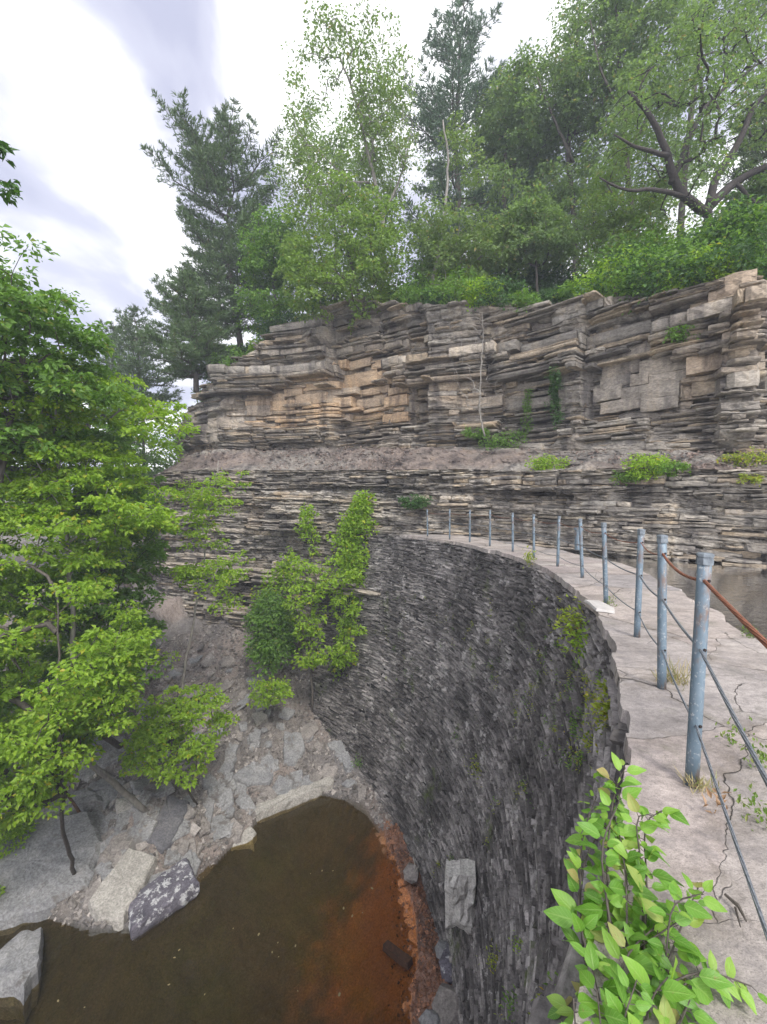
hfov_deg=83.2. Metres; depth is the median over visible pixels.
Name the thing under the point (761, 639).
wire cable
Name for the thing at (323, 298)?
rim bush
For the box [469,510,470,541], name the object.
railing post
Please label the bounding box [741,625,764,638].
weed
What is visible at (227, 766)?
flat rock
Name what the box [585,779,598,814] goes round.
wall moss
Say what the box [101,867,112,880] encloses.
loose rock
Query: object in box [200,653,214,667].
loose rock
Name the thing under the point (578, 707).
wall moss
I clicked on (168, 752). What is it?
loose rock
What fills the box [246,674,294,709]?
bush
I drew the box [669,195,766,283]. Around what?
understory bush
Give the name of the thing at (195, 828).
rubble
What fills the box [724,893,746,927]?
dry stick
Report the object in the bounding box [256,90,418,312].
broadleaf tree
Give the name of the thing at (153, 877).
loose rock
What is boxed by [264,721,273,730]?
loose rock
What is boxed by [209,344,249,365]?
rim bush
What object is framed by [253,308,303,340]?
rim bush
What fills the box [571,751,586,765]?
wall moss
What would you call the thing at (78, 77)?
sky
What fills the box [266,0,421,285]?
broadleaf tree
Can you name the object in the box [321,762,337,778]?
loose rock
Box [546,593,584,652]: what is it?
wall fern
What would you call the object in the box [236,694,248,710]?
loose rock
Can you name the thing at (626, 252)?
rim bush
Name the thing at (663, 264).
rim bush
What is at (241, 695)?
loose rock
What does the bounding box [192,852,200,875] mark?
loose rock
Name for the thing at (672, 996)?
leafy plant
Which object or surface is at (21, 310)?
broadleaf tree
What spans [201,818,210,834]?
loose rock
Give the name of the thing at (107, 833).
loose rock
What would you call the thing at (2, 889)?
bush
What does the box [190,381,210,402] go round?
rim bush
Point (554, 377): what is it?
creeper
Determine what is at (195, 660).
loose rock
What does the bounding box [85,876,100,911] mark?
loose rock
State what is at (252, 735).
loose rock
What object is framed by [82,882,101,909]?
loose rock
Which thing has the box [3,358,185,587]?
broadleaf tree
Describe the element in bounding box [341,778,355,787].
loose rock
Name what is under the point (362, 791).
loose rock
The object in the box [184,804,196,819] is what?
loose rock
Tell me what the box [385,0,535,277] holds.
pine tree
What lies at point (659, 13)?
broadleaf tree
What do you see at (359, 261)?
broadleaf tree
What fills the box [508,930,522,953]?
wall fern
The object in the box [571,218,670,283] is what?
understory bush
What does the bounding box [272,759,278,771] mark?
loose rock
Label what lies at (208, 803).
loose rock
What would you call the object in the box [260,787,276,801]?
loose rock
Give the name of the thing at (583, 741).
wall moss
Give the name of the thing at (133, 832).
loose rock
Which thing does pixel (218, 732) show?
loose rock
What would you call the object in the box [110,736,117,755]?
loose rock
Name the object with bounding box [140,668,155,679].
loose rock
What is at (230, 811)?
loose rock
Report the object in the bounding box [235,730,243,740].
loose rock
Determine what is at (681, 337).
cliff bush
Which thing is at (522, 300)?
rim bush
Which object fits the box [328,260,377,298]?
rim bush
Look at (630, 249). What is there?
understory bush
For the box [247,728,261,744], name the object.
loose rock
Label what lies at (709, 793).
dry leaf
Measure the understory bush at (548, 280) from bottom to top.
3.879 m
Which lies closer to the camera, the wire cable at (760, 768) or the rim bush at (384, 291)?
the wire cable at (760, 768)
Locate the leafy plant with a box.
[543,751,766,1023]
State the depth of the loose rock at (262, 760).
18.27 m
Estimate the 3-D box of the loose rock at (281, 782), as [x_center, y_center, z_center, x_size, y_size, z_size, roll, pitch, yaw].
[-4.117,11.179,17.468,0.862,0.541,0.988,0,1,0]
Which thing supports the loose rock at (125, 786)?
on the ground
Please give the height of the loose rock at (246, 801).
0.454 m
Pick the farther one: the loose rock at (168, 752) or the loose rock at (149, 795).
the loose rock at (168, 752)
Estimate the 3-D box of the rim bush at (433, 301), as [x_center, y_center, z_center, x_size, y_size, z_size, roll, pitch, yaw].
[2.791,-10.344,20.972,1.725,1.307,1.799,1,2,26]
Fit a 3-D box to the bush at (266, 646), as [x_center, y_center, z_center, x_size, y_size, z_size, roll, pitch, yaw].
[-5.240,5.583,20.366,2.799,4.464,2.654,0,1,0]
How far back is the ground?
12.65 m
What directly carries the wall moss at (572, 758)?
attached to the stone dam
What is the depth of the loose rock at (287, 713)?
20.30 m
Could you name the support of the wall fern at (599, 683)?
attached to the stone dam
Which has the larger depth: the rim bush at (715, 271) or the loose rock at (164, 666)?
the loose rock at (164, 666)
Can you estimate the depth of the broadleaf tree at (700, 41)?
17.53 m
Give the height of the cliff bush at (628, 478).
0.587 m
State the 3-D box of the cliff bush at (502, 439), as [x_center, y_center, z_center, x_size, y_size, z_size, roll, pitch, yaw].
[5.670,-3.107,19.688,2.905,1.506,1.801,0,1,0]
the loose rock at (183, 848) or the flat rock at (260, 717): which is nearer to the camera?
the loose rock at (183, 848)
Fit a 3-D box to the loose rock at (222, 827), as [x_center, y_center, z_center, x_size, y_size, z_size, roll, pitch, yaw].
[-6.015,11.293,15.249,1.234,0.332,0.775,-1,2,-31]
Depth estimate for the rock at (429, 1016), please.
9.61 m
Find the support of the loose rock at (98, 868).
on the ground
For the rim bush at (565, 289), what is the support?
on the cliff
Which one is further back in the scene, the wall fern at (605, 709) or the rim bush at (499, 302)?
the rim bush at (499, 302)
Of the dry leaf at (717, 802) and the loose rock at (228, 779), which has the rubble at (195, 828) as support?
the loose rock at (228, 779)
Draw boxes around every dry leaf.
[701,792,707,806]
[705,786,715,801]
[710,791,726,799]
[715,795,726,805]
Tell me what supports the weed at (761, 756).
on the path
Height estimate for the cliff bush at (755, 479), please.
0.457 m
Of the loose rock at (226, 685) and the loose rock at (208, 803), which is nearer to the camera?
the loose rock at (208, 803)
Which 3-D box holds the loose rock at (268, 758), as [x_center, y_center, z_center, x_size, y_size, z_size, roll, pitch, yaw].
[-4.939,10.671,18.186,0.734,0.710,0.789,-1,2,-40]
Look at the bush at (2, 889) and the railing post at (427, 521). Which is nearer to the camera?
the bush at (2, 889)
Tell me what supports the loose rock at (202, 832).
on the ground
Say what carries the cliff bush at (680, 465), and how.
on the cliff
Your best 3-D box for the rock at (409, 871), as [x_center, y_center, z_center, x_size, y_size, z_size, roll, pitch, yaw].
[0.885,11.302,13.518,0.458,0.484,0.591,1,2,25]
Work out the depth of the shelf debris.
20.22 m
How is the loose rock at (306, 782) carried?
on the rubble at (195, 828)
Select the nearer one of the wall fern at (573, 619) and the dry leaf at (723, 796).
the dry leaf at (723, 796)
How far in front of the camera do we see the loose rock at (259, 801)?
16.80 m
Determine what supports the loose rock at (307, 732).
on the ground
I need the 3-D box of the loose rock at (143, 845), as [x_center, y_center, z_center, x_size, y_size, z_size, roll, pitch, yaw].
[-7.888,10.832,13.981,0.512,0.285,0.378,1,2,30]
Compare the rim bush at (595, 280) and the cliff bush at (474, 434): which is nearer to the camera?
the rim bush at (595, 280)
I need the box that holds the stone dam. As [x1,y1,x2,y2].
[308,533,628,1023]
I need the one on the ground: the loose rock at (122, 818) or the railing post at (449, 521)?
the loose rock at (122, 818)
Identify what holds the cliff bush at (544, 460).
on the cliff
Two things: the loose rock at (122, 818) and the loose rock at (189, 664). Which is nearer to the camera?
the loose rock at (122, 818)
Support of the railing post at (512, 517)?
on the path
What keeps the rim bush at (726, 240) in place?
on the cliff
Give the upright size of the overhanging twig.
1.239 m
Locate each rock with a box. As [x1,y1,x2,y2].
[0,812,102,935]
[1,788,102,829]
[75,754,97,782]
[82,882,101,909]
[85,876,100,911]
[87,774,114,789]
[88,848,157,931]
[91,809,104,824]
[91,860,111,880]
[92,735,114,750]
[95,744,129,768]
[95,777,126,809]
[96,814,116,835]
[97,840,106,861]
[99,834,115,862]
[101,829,114,839]
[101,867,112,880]
[102,811,116,823]
[105,736,125,748]
[106,830,126,845]
[109,829,132,854]
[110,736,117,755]
[114,809,130,830]
[115,795,138,814]
[117,778,134,797]
[121,838,135,855]
[127,823,141,838]
[128,858,199,941]
[129,776,174,799]
[130,789,153,811]
[132,802,160,823]
[133,819,157,843]
[136,698,150,709]
[136,841,149,850]
[137,815,153,832]
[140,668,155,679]
[147,795,189,854]
[148,868,171,883]
[159,746,179,760]
[162,659,172,667]
[163,675,172,682]
[164,848,180,865]
[166,670,181,678]
[172,818,190,841]
[176,668,182,678]
[177,761,193,774]
[177,839,189,855]
[181,849,193,866]
[183,795,195,807]
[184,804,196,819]
[187,660,196,666]
[187,838,196,853]
[189,655,202,663]
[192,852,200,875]
[196,845,202,855]
[198,822,205,837]
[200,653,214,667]
[200,773,223,798]
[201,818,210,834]
[202,797,215,822]
[210,819,231,841]
[212,728,225,736]
[212,814,225,821]
[215,796,225,807]
[216,778,226,786]
[217,742,238,775]
[217,793,229,802]
[218,678,230,694]
[219,656,236,666]
[221,787,233,811]
[221,822,233,838]
[223,772,232,783]
[224,806,235,818]
[227,778,236,793]
[231,818,243,843]
[231,827,256,850]
[233,761,272,786]
[234,782,246,796]
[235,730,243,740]
[235,795,242,804]
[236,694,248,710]
[238,691,246,699]
[238,722,246,731]
[239,794,255,815]
[245,726,252,734]
[246,676,257,684]
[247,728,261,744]
[249,727,257,741]
[249,743,255,751]
[251,711,267,726]
[254,738,260,747]
[255,699,268,711]
[255,777,333,822]
[255,794,264,805]
[257,756,266,763]
[258,675,271,682]
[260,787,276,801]
[263,750,276,768]
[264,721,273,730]
[264,741,271,747]
[265,708,270,717]
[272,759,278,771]
[272,775,293,791]
[276,722,284,730]
[276,786,292,795]
[279,706,294,719]
[283,731,304,766]
[290,770,302,784]
[296,779,313,786]
[300,721,318,739]
[302,775,309,780]
[309,772,321,781]
[313,740,323,751]
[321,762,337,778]
[327,740,353,773]
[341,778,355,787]
[358,786,366,801]
[403,862,418,883]
[418,1009,440,1023]
[431,983,458,1023]
[434,939,446,958]
[439,943,451,983]
[444,859,475,934]
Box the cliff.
[144,269,766,670]
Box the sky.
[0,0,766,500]
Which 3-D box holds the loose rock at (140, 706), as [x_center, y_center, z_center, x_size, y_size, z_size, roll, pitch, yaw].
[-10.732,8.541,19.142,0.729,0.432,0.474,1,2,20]
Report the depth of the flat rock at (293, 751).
19.10 m
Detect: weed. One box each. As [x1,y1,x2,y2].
[522,545,537,567]
[715,716,754,749]
[733,782,766,830]
[740,738,766,767]
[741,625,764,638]
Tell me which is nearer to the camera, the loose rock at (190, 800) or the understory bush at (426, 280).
the loose rock at (190, 800)
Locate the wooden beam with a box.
[383,940,412,969]
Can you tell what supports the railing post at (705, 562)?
on the path
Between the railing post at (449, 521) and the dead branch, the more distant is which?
the railing post at (449, 521)
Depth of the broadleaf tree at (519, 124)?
26.62 m
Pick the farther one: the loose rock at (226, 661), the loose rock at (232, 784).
the loose rock at (226, 661)
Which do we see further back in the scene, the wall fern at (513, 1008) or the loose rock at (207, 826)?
the loose rock at (207, 826)
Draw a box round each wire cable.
[428,521,766,786]
[430,531,766,940]
[431,513,656,554]
[662,553,766,648]
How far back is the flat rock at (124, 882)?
12.72 m
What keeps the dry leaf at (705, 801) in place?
on the path
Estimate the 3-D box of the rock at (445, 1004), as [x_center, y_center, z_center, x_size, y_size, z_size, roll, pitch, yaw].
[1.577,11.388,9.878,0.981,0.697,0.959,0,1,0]
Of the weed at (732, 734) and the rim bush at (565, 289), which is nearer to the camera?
the weed at (732, 734)
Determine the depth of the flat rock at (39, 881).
13.26 m
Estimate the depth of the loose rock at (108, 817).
15.01 m
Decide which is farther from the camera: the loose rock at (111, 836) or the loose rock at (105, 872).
the loose rock at (111, 836)
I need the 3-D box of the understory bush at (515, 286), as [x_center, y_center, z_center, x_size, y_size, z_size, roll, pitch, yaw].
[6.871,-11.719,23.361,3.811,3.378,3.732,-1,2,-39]
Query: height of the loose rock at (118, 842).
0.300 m
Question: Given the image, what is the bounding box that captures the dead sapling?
[445,312,511,435]
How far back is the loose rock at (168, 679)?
20.60 m
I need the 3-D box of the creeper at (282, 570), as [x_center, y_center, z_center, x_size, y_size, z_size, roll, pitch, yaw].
[-4.729,2.043,20.890,3.518,5.049,0.993,0,1,0]
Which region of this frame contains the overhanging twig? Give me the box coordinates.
[0,140,22,206]
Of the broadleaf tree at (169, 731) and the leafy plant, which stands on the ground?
the broadleaf tree at (169, 731)
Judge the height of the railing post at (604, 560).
1.172 m
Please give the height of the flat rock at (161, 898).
0.718 m
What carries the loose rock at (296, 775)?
on the ground
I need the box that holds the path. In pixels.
[400,534,766,1023]
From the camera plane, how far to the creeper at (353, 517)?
19.93 m
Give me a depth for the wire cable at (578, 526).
6.80 m
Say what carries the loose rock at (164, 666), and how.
on the ground
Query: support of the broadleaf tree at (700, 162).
on the hillside
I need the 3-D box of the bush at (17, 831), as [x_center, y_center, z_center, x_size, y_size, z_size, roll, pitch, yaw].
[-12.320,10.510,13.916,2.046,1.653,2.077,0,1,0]
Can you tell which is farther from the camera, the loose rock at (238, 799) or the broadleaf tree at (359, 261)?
the broadleaf tree at (359, 261)
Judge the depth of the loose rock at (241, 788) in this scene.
17.15 m
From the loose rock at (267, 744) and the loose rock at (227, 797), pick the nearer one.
the loose rock at (227, 797)
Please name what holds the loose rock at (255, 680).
on the rubble at (195, 828)
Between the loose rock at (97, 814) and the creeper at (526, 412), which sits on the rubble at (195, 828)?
the loose rock at (97, 814)
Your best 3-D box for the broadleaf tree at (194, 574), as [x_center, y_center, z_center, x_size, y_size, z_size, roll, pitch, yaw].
[-7.080,3.940,17.096,3.863,11.970,3.440,0,1,0]
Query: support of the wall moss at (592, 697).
attached to the stone dam
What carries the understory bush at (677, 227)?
on the hillside
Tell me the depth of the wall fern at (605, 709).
3.69 m
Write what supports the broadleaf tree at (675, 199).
on the hillside
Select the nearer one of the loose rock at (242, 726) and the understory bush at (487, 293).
the loose rock at (242, 726)
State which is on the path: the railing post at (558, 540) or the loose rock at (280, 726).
the railing post at (558, 540)
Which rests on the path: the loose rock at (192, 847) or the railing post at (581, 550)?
the railing post at (581, 550)
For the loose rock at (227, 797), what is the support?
on the ground
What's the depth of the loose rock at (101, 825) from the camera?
14.76 m
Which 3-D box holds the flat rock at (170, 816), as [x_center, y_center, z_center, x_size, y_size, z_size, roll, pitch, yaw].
[-7.428,10.787,14.885,0.998,1.040,1.924,0,1,0]
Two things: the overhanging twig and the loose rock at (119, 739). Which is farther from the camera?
the loose rock at (119, 739)
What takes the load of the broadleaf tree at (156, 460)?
on the ground
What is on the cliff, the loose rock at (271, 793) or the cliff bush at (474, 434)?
the cliff bush at (474, 434)
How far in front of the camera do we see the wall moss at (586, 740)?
4.54 m
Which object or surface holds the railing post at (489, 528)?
on the path
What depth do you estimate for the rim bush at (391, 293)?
22.84 m
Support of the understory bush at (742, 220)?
on the hillside
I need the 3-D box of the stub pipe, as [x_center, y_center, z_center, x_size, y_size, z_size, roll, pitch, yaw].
[5.883,0.808,13.025,0.270,0.660,0.270,0,1,0]
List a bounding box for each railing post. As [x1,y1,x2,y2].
[426,509,427,536]
[449,509,450,539]
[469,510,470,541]
[489,510,490,545]
[511,513,513,551]
[532,514,534,557]
[556,516,560,566]
[578,519,583,577]
[601,522,607,603]
[634,529,644,637]
[656,535,667,689]
[684,552,714,788]
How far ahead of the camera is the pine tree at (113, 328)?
35.27 m
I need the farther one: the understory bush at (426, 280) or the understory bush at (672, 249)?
the understory bush at (426, 280)
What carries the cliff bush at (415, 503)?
on the cliff
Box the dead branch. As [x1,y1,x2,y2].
[66,790,80,812]
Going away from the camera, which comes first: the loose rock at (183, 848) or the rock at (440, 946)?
the rock at (440, 946)
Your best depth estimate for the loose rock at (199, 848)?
14.34 m
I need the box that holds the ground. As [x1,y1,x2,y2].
[0,500,450,1023]
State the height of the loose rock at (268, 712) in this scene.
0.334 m
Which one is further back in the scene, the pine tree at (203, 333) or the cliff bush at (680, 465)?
the pine tree at (203, 333)
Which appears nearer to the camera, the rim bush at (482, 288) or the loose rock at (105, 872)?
the loose rock at (105, 872)
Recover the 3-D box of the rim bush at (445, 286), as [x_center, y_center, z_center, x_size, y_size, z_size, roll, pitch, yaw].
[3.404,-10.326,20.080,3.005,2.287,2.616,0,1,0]
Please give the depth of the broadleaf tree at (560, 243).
20.66 m
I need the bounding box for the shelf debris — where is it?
[171,446,766,469]
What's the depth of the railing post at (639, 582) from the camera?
4.56 m
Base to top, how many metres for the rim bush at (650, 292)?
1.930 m
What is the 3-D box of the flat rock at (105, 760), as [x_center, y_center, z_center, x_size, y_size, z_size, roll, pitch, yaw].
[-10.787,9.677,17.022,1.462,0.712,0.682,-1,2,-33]
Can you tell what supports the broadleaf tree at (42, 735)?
on the ground
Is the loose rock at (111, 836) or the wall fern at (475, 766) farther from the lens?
the loose rock at (111, 836)
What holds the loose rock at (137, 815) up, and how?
on the ground
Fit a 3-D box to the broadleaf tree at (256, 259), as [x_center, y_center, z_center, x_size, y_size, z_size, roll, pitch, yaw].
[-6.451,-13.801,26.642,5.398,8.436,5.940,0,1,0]
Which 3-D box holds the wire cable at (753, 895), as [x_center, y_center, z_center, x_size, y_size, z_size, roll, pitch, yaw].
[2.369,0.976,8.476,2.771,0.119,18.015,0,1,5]
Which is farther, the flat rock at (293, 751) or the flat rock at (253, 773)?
the flat rock at (293, 751)
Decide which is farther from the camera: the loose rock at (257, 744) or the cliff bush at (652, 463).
the loose rock at (257, 744)
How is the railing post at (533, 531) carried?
on the path
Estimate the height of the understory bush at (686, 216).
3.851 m
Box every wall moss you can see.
[565,742,581,768]
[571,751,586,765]
[572,723,589,752]
[574,702,584,725]
[576,706,596,736]
[576,728,602,768]
[581,733,592,750]
[583,700,600,739]
[585,690,594,701]
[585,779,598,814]
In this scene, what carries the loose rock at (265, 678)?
on the ground
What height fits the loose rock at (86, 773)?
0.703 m
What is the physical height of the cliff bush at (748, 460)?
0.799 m
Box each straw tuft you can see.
[650,650,691,689]
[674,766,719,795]
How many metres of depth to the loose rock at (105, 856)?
13.66 m
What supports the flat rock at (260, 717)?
on the ground
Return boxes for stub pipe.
[574,528,583,549]
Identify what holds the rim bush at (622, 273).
on the cliff
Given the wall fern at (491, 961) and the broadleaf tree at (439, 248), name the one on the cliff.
the broadleaf tree at (439, 248)
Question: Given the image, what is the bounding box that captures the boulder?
[0,927,43,1023]
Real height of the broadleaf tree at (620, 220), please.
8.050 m
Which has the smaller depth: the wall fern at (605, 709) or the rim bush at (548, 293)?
the wall fern at (605, 709)
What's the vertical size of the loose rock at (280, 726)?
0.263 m
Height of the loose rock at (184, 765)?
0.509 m
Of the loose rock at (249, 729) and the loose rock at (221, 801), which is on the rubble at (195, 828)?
the loose rock at (249, 729)
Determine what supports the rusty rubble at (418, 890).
on the ground
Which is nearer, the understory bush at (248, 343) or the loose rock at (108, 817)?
the loose rock at (108, 817)
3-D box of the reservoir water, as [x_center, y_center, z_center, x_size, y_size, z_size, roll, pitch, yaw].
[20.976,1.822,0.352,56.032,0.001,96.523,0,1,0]
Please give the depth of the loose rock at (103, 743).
17.34 m
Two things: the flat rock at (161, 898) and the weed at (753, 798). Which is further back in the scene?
the flat rock at (161, 898)
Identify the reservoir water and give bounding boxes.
[567,551,766,638]
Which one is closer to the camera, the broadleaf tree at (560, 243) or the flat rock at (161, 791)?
the flat rock at (161, 791)
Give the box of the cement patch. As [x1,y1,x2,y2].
[584,600,614,613]
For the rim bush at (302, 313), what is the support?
on the cliff
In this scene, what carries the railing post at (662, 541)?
on the path
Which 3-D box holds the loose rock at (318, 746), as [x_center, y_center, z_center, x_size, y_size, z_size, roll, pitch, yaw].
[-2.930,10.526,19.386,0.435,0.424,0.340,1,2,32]
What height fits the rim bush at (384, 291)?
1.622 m
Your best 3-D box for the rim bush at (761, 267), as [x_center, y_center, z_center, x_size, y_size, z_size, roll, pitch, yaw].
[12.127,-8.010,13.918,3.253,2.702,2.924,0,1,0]
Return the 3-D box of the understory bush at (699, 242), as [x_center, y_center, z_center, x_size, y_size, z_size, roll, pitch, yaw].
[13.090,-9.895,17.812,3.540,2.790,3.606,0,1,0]
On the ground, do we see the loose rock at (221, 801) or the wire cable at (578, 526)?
the loose rock at (221, 801)
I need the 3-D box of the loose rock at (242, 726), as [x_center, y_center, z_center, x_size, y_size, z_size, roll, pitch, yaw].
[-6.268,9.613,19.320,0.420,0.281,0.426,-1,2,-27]
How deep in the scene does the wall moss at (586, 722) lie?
4.60 m
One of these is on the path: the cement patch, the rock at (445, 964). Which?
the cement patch
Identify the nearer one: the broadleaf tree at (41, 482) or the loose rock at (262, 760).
the broadleaf tree at (41, 482)
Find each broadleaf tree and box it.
[0,224,136,811]
[0,346,200,812]
[0,410,184,771]
[0,541,162,874]
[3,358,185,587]
[71,391,177,528]
[117,682,239,804]
[151,461,255,739]
[230,203,321,338]
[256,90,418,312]
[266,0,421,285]
[269,162,414,334]
[402,110,544,301]
[411,99,520,274]
[466,37,595,279]
[485,178,591,300]
[522,0,659,274]
[545,70,711,278]
[575,125,673,281]
[576,0,710,242]
[582,0,766,236]
[649,0,766,241]
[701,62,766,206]
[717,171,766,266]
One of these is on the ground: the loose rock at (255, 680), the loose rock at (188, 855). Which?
the loose rock at (188, 855)
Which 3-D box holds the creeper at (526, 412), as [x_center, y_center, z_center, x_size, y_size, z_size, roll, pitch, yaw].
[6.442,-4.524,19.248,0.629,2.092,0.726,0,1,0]
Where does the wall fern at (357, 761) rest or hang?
attached to the stone dam
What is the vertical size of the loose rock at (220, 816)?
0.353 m
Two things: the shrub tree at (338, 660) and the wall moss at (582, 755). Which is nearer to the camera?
the wall moss at (582, 755)
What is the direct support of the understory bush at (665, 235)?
on the hillside
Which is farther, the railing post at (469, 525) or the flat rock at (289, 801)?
the flat rock at (289, 801)
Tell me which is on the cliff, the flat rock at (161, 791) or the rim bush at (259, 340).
the rim bush at (259, 340)
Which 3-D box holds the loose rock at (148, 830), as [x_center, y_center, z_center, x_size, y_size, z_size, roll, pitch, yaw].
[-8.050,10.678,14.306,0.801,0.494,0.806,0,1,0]
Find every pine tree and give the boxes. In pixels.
[80,320,147,440]
[94,304,187,429]
[132,266,246,392]
[139,87,305,349]
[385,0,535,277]
[460,71,576,285]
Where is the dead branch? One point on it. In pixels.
(75, 806)
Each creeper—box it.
[249,502,321,603]
[325,489,380,680]
[520,387,533,433]
[544,364,565,429]
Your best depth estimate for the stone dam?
10.89 m
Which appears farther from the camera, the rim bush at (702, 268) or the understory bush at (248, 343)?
the understory bush at (248, 343)
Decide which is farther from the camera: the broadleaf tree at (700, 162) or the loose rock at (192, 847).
the broadleaf tree at (700, 162)
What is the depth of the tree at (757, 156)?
23.15 m
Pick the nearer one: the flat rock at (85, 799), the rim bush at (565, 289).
the flat rock at (85, 799)
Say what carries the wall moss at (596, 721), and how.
attached to the stone dam
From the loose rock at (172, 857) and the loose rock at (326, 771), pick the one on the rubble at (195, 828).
the loose rock at (172, 857)
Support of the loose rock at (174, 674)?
on the ground
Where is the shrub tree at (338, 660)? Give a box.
[280,553,367,712]
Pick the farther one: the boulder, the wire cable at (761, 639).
the boulder
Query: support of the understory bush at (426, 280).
on the hillside
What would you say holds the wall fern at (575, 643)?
attached to the stone dam
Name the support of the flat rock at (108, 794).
on the ground
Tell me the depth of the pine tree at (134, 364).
31.79 m
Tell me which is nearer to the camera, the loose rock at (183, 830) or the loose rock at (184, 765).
the loose rock at (183, 830)
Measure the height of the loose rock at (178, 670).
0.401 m
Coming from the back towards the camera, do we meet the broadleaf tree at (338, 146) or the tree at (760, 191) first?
the broadleaf tree at (338, 146)
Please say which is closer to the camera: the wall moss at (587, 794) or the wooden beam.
the wall moss at (587, 794)
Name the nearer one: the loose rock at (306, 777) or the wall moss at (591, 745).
the wall moss at (591, 745)
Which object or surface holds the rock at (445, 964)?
on the ground
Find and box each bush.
[0,810,39,858]
[0,885,4,895]
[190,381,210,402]
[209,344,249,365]
[232,339,252,354]
[241,584,300,677]
[246,332,263,350]
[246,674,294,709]
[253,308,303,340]
[291,301,323,321]
[305,288,338,317]
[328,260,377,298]
[364,280,393,301]
[386,248,474,302]
[387,287,422,303]
[392,278,435,305]
[397,494,431,509]
[403,256,477,300]
[421,288,458,304]
[426,265,486,304]
[434,259,478,301]
[459,274,509,304]
[461,275,505,311]
[461,424,489,439]
[470,268,529,313]
[476,427,530,450]
[485,261,546,303]
[507,285,542,312]
[519,263,589,301]
[520,262,587,301]
[524,453,571,472]
[537,284,572,303]
[551,272,605,302]
[567,261,632,297]
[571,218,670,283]
[574,235,663,296]
[584,242,660,295]
[593,247,681,314]
[608,468,648,485]
[611,218,704,270]
[615,234,697,293]
[618,250,690,300]
[620,450,682,480]
[628,227,730,304]
[650,460,691,477]
[657,242,745,294]
[662,320,700,343]
[667,174,766,273]
[667,212,765,248]
[667,216,739,263]
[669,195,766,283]
[673,235,766,286]
[677,231,744,252]
[680,222,766,283]
[695,214,766,283]
[715,446,766,467]
[736,472,764,487]
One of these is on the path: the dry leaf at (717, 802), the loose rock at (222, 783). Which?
the dry leaf at (717, 802)
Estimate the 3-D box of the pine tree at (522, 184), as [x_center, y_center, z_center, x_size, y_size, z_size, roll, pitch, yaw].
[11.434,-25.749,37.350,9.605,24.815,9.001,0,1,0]
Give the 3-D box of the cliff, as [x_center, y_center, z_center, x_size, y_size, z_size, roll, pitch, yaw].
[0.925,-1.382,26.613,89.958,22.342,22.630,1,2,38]
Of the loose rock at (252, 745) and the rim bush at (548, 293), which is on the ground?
the loose rock at (252, 745)
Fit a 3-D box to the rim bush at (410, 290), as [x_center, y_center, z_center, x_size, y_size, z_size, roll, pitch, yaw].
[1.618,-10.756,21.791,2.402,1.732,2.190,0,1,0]
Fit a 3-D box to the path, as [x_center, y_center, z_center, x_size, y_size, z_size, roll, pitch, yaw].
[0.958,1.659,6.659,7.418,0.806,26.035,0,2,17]
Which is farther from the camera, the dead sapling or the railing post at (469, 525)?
the dead sapling
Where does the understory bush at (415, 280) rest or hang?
on the hillside
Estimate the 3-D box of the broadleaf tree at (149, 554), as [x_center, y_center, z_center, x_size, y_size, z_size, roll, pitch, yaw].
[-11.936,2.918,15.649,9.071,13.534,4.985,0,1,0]
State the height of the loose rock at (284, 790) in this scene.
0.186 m
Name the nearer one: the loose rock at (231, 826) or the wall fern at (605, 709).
the wall fern at (605, 709)
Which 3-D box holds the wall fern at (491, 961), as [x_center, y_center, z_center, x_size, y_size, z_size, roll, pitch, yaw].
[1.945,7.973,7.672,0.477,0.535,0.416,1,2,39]
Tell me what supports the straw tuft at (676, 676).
on the path
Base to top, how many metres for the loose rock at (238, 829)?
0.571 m
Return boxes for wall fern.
[350,754,361,768]
[464,754,481,786]
[476,939,500,973]
[499,983,517,1021]
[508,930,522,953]
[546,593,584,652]
[556,612,589,664]
[585,687,610,730]
[594,678,607,701]
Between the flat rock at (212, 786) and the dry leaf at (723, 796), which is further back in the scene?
the flat rock at (212, 786)
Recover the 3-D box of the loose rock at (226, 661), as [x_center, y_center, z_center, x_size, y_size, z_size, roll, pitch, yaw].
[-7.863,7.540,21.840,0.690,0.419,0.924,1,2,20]
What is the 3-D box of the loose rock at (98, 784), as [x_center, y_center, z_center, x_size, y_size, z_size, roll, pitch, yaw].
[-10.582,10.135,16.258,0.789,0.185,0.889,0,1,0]
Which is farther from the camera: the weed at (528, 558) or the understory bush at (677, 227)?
the understory bush at (677, 227)
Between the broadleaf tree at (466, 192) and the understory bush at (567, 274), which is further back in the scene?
the broadleaf tree at (466, 192)
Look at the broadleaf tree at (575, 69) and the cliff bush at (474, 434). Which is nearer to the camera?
the cliff bush at (474, 434)
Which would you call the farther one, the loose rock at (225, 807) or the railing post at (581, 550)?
the loose rock at (225, 807)
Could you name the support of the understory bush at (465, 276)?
on the hillside
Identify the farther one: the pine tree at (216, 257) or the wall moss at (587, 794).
the pine tree at (216, 257)
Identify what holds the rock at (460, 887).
attached to the stone dam
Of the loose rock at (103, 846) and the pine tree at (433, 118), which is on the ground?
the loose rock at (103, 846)
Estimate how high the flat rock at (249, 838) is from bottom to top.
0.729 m
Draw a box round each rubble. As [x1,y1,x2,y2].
[8,619,393,928]
[385,820,451,1023]
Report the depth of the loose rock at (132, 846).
13.91 m
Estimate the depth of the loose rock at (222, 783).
16.92 m
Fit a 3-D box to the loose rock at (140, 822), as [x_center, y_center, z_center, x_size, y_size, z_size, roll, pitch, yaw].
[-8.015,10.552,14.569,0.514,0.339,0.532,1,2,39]
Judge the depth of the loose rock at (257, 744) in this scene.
18.86 m
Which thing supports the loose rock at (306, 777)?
on the ground
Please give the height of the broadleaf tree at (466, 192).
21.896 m

